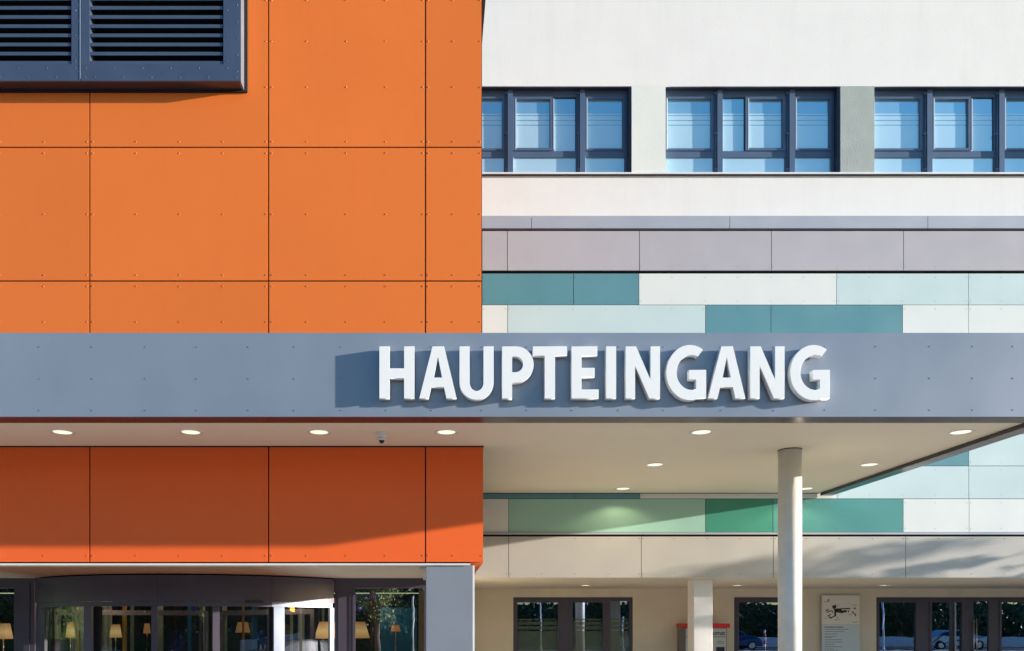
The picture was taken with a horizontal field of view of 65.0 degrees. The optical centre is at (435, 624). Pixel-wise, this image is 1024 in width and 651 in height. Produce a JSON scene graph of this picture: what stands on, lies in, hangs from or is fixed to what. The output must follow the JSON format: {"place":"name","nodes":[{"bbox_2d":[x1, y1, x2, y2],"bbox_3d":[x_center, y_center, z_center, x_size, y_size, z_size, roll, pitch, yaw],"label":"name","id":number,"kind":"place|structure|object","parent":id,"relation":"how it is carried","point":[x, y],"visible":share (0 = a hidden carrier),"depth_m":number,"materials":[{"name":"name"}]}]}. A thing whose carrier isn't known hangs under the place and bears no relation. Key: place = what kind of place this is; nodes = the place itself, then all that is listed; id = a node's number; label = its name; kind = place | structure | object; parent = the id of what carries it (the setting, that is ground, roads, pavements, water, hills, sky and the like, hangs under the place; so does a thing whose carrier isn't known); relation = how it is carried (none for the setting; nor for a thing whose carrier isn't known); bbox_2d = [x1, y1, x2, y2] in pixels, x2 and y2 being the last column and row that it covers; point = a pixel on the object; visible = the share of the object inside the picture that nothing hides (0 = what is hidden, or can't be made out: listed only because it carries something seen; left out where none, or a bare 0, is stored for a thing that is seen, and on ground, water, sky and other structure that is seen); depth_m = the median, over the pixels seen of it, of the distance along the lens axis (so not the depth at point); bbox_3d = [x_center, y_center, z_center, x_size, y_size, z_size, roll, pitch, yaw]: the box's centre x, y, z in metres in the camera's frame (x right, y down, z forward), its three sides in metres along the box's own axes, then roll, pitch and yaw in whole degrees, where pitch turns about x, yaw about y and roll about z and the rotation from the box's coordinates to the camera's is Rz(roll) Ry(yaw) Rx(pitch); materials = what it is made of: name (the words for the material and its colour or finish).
{"place":"outdoors","nodes":[
{"label":"outdoors","id":0,"kind":"place"},
{"bbox_2d":[426,566,474,650],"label":"corner pillar","id":1,"kind":"structure","parent":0,"point":[450,608],"depth_m":13.45,"materials":[{"name":"grey metal"}]},
{"label":"paving","id":2,"kind":"structure","parent":0,"visible":0},
{"bbox_2d":[0,593,418,650],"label":"lobby","id":3,"kind":"object","parent":2,"relation":"on","point":[234,641],"visible":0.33,"depth_m":26.20,"materials":[{"name":"glass"}]},
{"bbox_2d":[0,623,12,650],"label":"floor lamp","id":4,"kind":"object","parent":3,"relation":"on","point":[5,631],"visible":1,"depth_m":18.49,"materials":[{"name":"brown fabric"}]},
{"bbox_2d":[52,607,61,650],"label":"curtain","id":5,"kind":"object","parent":3,"relation":"on","point":[53,625],"visible":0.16,"depth_m":23.51,"materials":[{"name":"green fabric"}]},
{"bbox_2d":[66,622,74,650],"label":"floor lamp","id":6,"kind":"object","parent":3,"relation":"on","point":[70,631],"visible":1,"depth_m":19.53,"materials":[{"name":"brown fabric"}]},
{"bbox_2d":[72,607,83,650],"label":"curtain","id":7,"kind":"object","parent":3,"relation":"on","point":[81,634],"visible":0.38,"depth_m":21.49,"materials":[{"name":"green fabric"}]},
{"bbox_2d":[77,607,78,650],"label":"curtain","id":8,"kind":"object","parent":3,"relation":"on","point":[77,631],"visible":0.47,"depth_m":19.48,"materials":[{"name":"fabric"}]},
{"bbox_2d":[101,601,111,650],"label":"curtain","id":9,"kind":"object","parent":3,"relation":"on","point":[107,640],"visible":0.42,"depth_m":21.80,"materials":[{"name":"grey fabric"}]},
{"bbox_2d":[109,624,121,650],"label":"floor lamp","id":10,"kind":"object","parent":3,"relation":"on","point":[115,631],"visible":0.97,"depth_m":21.09,"materials":[{"name":"brown fabric"}]},
{"bbox_2d":[122,606,126,650],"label":"curtain","id":11,"kind":"object","parent":3,"relation":"on","point":[124,632],"visible":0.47,"depth_m":20.90,"materials":[{"name":"fabric"}]},
{"bbox_2d":[130,606,133,650],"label":"curtain","id":12,"kind":"object","parent":3,"relation":"on","point":[131,631],"visible":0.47,"depth_m":22.59,"materials":[{"name":"grey fabric"}]},
{"bbox_2d":[143,623,150,650],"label":"floor lamp","id":13,"kind":"object","parent":3,"relation":"on","point":[146,630],"visible":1,"depth_m":23.93,"materials":[{"name":"orange"}]},
{"bbox_2d":[158,606,162,650],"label":"curtain","id":14,"kind":"object","parent":3,"relation":"on","point":[160,632],"visible":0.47,"depth_m":22.61,"materials":[{"name":"grey fabric"}]},
{"bbox_2d":[174,606,176,650],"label":"curtain","id":15,"kind":"object","parent":3,"relation":"on","point":[175,631],"visible":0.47,"depth_m":24.61,"materials":[{"name":"fabric"}]},
{"bbox_2d":[188,606,190,650],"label":"curtain","id":16,"kind":"object","parent":3,"relation":"on","point":[189,631],"visible":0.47,"depth_m":23.21,"materials":[{"name":"blue paint"}]},
{"bbox_2d":[203,606,204,650],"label":"curtain","id":17,"kind":"object","parent":3,"relation":"on","point":[203,627],"visible":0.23,"depth_m":22.37,"materials":[{"name":"grey fabric"}]},
{"bbox_2d":[222,601,226,650],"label":"curtain","id":18,"kind":"object","parent":3,"relation":"on","point":[224,608],"visible":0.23,"depth_m":22.40,"materials":[{"name":"grey fabric"}]},
{"bbox_2d":[235,622,249,632],"bbox_3d":[-5.558,0.827,23.000,0.420,1.807,0.420,0,0,0],"label":"floor lamp","id":19,"kind":"object","parent":3,"relation":"on","point":[239,628],"visible":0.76,"depth_m":22.86,"materials":[{"name":"beige fabric"}]},
{"bbox_2d":[242,606,244,650],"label":"curtain","id":20,"kind":"object","parent":3,"relation":"on","point":[243,631],"visible":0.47,"depth_m":20.90,"materials":[{"name":"fabric"}]},
{"bbox_2d":[251,607,257,650],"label":"curtain","id":21,"kind":"object","parent":3,"relation":"on","point":[254,633],"visible":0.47,"depth_m":24.00,"materials":[{"name":"teal fabric"}]},
{"bbox_2d":[290,607,292,650],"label":"curtain","id":22,"kind":"object","parent":3,"relation":"on","point":[291,632],"visible":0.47,"depth_m":22.01,"materials":[{"name":"grey fabric"}]},
{"bbox_2d":[298,602,303,650],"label":"curtain","id":23,"kind":"object","parent":3,"relation":"on","point":[300,632],"visible":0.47,"depth_m":22.00,"materials":[{"name":"grey fabric"}]},
{"bbox_2d":[309,607,314,650],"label":"curtain","id":24,"kind":"object","parent":3,"relation":"on","point":[309,626],"visible":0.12,"depth_m":22.53,"materials":[{"name":"grey fabric"}]},
{"bbox_2d":[322,608,323,650],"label":"curtain","id":25,"kind":"object","parent":3,"relation":"on","point":[322,621],"depth_m":23.01,"materials":[{"name":"grey fabric"}]},
{"bbox_2d":[316,622,334,638],"bbox_3d":[-2.712,0.826,20.600,0.840,1.807,0.840,0,0,0],"label":"floor lamp","id":26,"kind":"object","parent":3,"relation":"on","point":[322,631],"visible":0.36,"depth_m":20.29,"materials":[{"name":"brown fabric"}]},
{"bbox_2d":[356,622,369,637],"bbox_3d":[-1.906,0.830,18.900,0.700,1.801,0.700,0,0,0],"label":"floor lamp","id":27,"kind":"object","parent":3,"relation":"on","point":[361,630],"visible":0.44,"depth_m":18.67,"materials":[{"name":"brown fabric"}]},
{"bbox_2d":[370,590,375,650],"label":"curtain","id":28,"kind":"object","parent":3,"relation":"on","point":[372,620],"visible":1,"depth_m":22.00,"materials":[{"name":"fabric"}]},
{"bbox_2d":[391,625,399,650],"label":"floor lamp","id":29,"kind":"object","parent":3,"relation":"on","point":[395,628],"visible":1,"depth_m":18.93,"materials":[{"name":"orange"}]},
{"bbox_2d":[380,607,416,650],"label":"partition panel","id":30,"kind":"object","parent":3,"relation":"on","point":[404,619],"visible":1,"depth_m":19.40,"materials":[{"name":"glass"}]},
{"bbox_2d":[0,578,425,650],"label":"entrance glazing","id":31,"kind":"structure","parent":2,"relation":"on","point":[25,605],"depth_m":17.65,"materials":[{"name":"metal"}]},
{"bbox_2d":[35,575,379,650],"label":"revolving door","id":32,"kind":"structure","parent":31,"relation":"attached to","point":[276,596],"depth_m":16.43,"materials":[{"name":"metal"}]},
{"bbox_2d":[55,610,208,650],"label":"door leaf","id":33,"kind":"structure","parent":32,"relation":"in","point":[58,613],"depth_m":19.53,"materials":[{"name":"metal"}]},
{"bbox_2d":[225,615,267,616],"bbox_3d":[-5.212,0.673,22.170,0.050,2.054,3.520,0,0,10],"label":"door leaf","id":34,"kind":"structure","parent":32,"relation":"in","point":[225,615],"depth_m":22.52,"materials":[{"name":"metal"}]},
{"bbox_2d":[220,609,315,650],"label":"door leaf","id":35,"kind":"structure","parent":32,"relation":"in","point":[312,612],"depth_m":18.93,"materials":[{"name":"metal"}]},
{"bbox_2d":[688,579,711,650],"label":"square column","id":36,"kind":"structure","parent":2,"relation":"on","point":[699,614],"depth_m":18.72,"materials":[{"name":"paint"}]},
{"bbox_2d":[676,623,729,650],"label":"ticket machine","id":37,"kind":"object","parent":2,"relation":"on","point":[719,636],"visible":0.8,"depth_m":22.77,"materials":[{"name":"red metal"}]},
{"bbox_2d":[419,0,1023,650],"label":"hospital building","id":38,"kind":"structure","parent":2,"relation":"on","point":[753,166],"depth_m":18.33,"materials":[{"name":"white paint"}]},
{"bbox_2d":[0,0,485,592],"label":"orange building","id":39,"kind":"structure","parent":38,"relation":"attached to","point":[322,174],"depth_m":13.39,"materials":[{"name":"paint"}]},
{"bbox_2d":[0,0,247,92],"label":"ventilation grille","id":40,"kind":"object","parent":39,"relation":"attached to","point":[123,46],"visible":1,"depth_m":13.15,"materials":[{"name":"metal"}]},
{"bbox_2d":[0,333,1023,495],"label":"entrance canopy","id":41,"kind":"object","parent":39,"relation":"attached to","point":[896,404],"visible":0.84,"depth_m":11.24,"materials":[{"name":"metal"}]},
{"bbox_2d":[49,429,74,434],"bbox_3d":[-5.803,-2.994,12.414,0.370,0.011,0.370,0,0,0],"label":"downlight","id":42,"kind":"object","parent":41,"relation":"attached to","point":[61,432],"visible":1,"depth_m":12.41,"materials":[{"name":"beige"}]},
{"bbox_2d":[178,429,202,434],"bbox_3d":[-3.807,-2.994,12.414,0.370,0.011,0.370,0,0,0],"label":"downlight","id":43,"kind":"object","parent":41,"relation":"attached to","point":[189,432],"visible":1,"depth_m":12.41,"materials":[{"name":"beige"}]},
{"bbox_2d":[307,429,330,434],"bbox_3d":[-1.810,-2.994,12.414,0.370,0.011,0.370,0,0,0],"label":"downlight","id":44,"kind":"object","parent":41,"relation":"attached to","point":[319,432],"visible":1,"depth_m":12.40,"materials":[{"name":"beige"}]},
{"bbox_2d":[376,431,386,443],"bbox_3d":[-0.841,-2.914,12.457,0.164,0.169,0.164,0,0,0],"label":"security camera","id":45,"kind":"object","parent":41,"relation":"attached to","point":[381,436],"visible":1,"depth_m":12.40,"materials":[{"name":"white paint"}]},
{"bbox_2d":[379,346,414,399],"bbox_3d":[-0.539,-3.514,11.174,0.488,0.726,0.125,0,0,0],"label":"sign letter","id":46,"kind":"object","parent":41,"relation":"attached to","point":[387,373],"visible":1,"depth_m":11.11,"materials":[{"name":"white paint"}]},
{"bbox_2d":[419,346,456,399],"bbox_3d":[0.033,-3.514,11.174,0.521,0.726,0.125,0,0,0],"label":"sign letter","id":47,"kind":"object","parent":41,"relation":"attached to","point":[445,381],"visible":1,"depth_m":11.11,"materials":[{"name":"white paint"}]},
{"bbox_2d":[435,429,457,434],"bbox_3d":[0.171,-2.994,12.414,0.370,0.011,0.370,0,0,0],"label":"downlight","id":48,"kind":"object","parent":41,"relation":"attached to","point":[446,432],"visible":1,"depth_m":12.41,"materials":[{"name":"beige"}]},
{"bbox_2d":[459,346,493,401],"bbox_3d":[0.571,-3.505,11.174,0.475,0.744,0.125,0,0,0],"label":"sign letter","id":49,"kind":"object","parent":41,"relation":"attached to","point":[468,392],"visible":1,"depth_m":11.11,"materials":[{"name":"white paint"}]},
{"bbox_2d":[501,346,533,399],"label":"sign letter","id":50,"kind":"object","parent":41,"relation":"attached to","point":[509,378],"visible":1,"depth_m":11.11,"materials":[{"name":"white paint"}]},
{"bbox_2d":[532,346,566,399],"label":"sign letter","id":51,"kind":"object","parent":41,"relation":"attached to","point":[549,354],"visible":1,"depth_m":11.11,"materials":[{"name":"white paint"}]},
{"bbox_2d":[570,346,598,399],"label":"sign letter","id":52,"kind":"object","parent":41,"relation":"attached to","point":[578,373],"visible":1,"depth_m":11.11,"materials":[{"name":"white paint"}]},
{"bbox_2d":[605,346,615,399],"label":"sign letter","id":53,"kind":"object","parent":41,"relation":"attached to","point":[610,372],"visible":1,"depth_m":11.11,"materials":[{"name":"white paint"}]},
{"bbox_2d":[615,487,631,489],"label":"downlight","id":54,"kind":"object","parent":41,"relation":"attached to","point":[623,488],"visible":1,"depth_m":17.55,"materials":[{"name":"beige"}]},
{"bbox_2d":[624,346,659,399],"bbox_3d":[2.886,-3.514,11.174,0.478,0.726,0.125,0,0,0],"label":"sign letter","id":55,"kind":"object","parent":41,"relation":"attached to","point":[633,365],"visible":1,"depth_m":11.11,"materials":[{"name":"white paint"}]},
{"bbox_2d":[645,463,664,466],"bbox_3d":[4.108,-2.994,14.938,0.370,0.011,0.370,0,0,0],"label":"downlight","id":56,"kind":"object","parent":41,"relation":"attached to","point":[654,464],"visible":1,"depth_m":14.92,"materials":[{"name":"beige"}]},
{"bbox_2d":[664,345,705,401],"bbox_3d":[3.492,-3.511,11.174,0.552,0.769,0.125,0,0,0],"label":"sign letter","id":57,"kind":"object","parent":41,"relation":"attached to","point":[677,390],"visible":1,"depth_m":11.11,"materials":[{"name":"white paint"}]},
{"bbox_2d":[689,429,713,434],"bbox_3d":[4.138,-2.994,12.414,0.370,0.011,0.370,0,0,0],"label":"downlight","id":58,"kind":"object","parent":41,"relation":"attached to","point":[702,432],"visible":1,"depth_m":12.41,"materials":[{"name":"beige"}]},
{"bbox_2d":[706,346,744,399],"bbox_3d":[4.055,-3.514,11.174,0.521,0.726,0.125,0,0,0],"label":"sign letter","id":59,"kind":"object","parent":41,"relation":"attached to","point":[732,382],"visible":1,"depth_m":11.11,"materials":[{"name":"white paint"}]},
{"bbox_2d":[747,346,784,399],"bbox_3d":[4.621,-3.514,11.174,0.478,0.726,0.125,0,0,0],"label":"sign letter","id":60,"kind":"object","parent":41,"relation":"attached to","point":[773,380],"visible":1,"depth_m":11.11,"materials":[{"name":"white paint"}]},
{"bbox_2d":[787,345,829,401],"bbox_3d":[5.216,-3.511,11.174,0.552,0.769,0.125,0,0,0],"label":"sign letter","id":61,"kind":"object","parent":41,"relation":"attached to","point":[800,390],"visible":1,"depth_m":11.11,"materials":[{"name":"white paint"}]},
{"bbox_2d":[802,487,814,489],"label":"downlight","id":62,"kind":"object","parent":41,"relation":"attached to","point":[807,488],"visible":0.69,"depth_m":17.55,"materials":[{"name":"beige"}]},
{"bbox_2d":[858,463,880,466],"bbox_3d":[8.122,-2.994,14.938,0.370,0.011,0.370,0,0,0],"label":"downlight","id":63,"kind":"object","parent":41,"relation":"attached to","point":[868,464],"visible":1,"depth_m":14.92,"materials":[{"name":"beige"}]},
{"bbox_2d":[947,429,974,434],"bbox_3d":[8.172,-2.994,12.414,0.370,0.011,0.370,0,0,0],"label":"downlight","id":64,"kind":"object","parent":41,"relation":"attached to","point":[962,432],"visible":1,"depth_m":12.41,"materials":[{"name":"beige"}]},
{"bbox_2d":[482,87,630,171],"bbox_3d":[2.497,-11.372,18.485,4.015,2.047,0.250,0,0,0],"label":"window frame","id":65,"kind":"structure","parent":38,"relation":"in","point":[525,129],"depth_m":18.55,"materials":[{"name":"glass"}]},
{"bbox_2d":[513,597,631,650],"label":"window frame","id":66,"kind":"structure","parent":38,"relation":"in","point":[539,623],"depth_m":23.62,"materials":[{"name":"metal"}]},
{"bbox_2d":[666,87,839,171],"bbox_3d":[7.294,-11.372,18.485,4.015,2.047,0.250,0,0,0],"label":"window frame","id":67,"kind":"structure","parent":38,"relation":"in","point":[709,129],"depth_m":18.55,"materials":[{"name":"metal"}]},
{"bbox_2d":[734,597,777,650],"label":"window frame","id":68,"kind":"structure","parent":38,"relation":"in","point":[755,618],"depth_m":23.63,"materials":[{"name":"metal"}]},
{"bbox_2d":[820,595,859,650],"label":"information board","id":69,"kind":"object","parent":38,"relation":"attached to","point":[839,622],"visible":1,"depth_m":23.41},
{"bbox_2d":[874,87,1023,171],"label":"window frame","id":70,"kind":"structure","parent":38,"relation":"in","point":[917,129],"depth_m":18.55,"materials":[{"name":"glass"}]},
{"bbox_2d":[876,597,1023,650],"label":"window frame","id":71,"kind":"structure","parent":38,"relation":"in","point":[902,623],"depth_m":23.63,"materials":[{"name":"metal"}]},
{"bbox_2d":[777,447,801,650],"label":"round column","id":72,"kind":"structure","parent":2,"relation":"on","point":[789,549],"depth_m":13.53,"materials":[{"name":"paint"}]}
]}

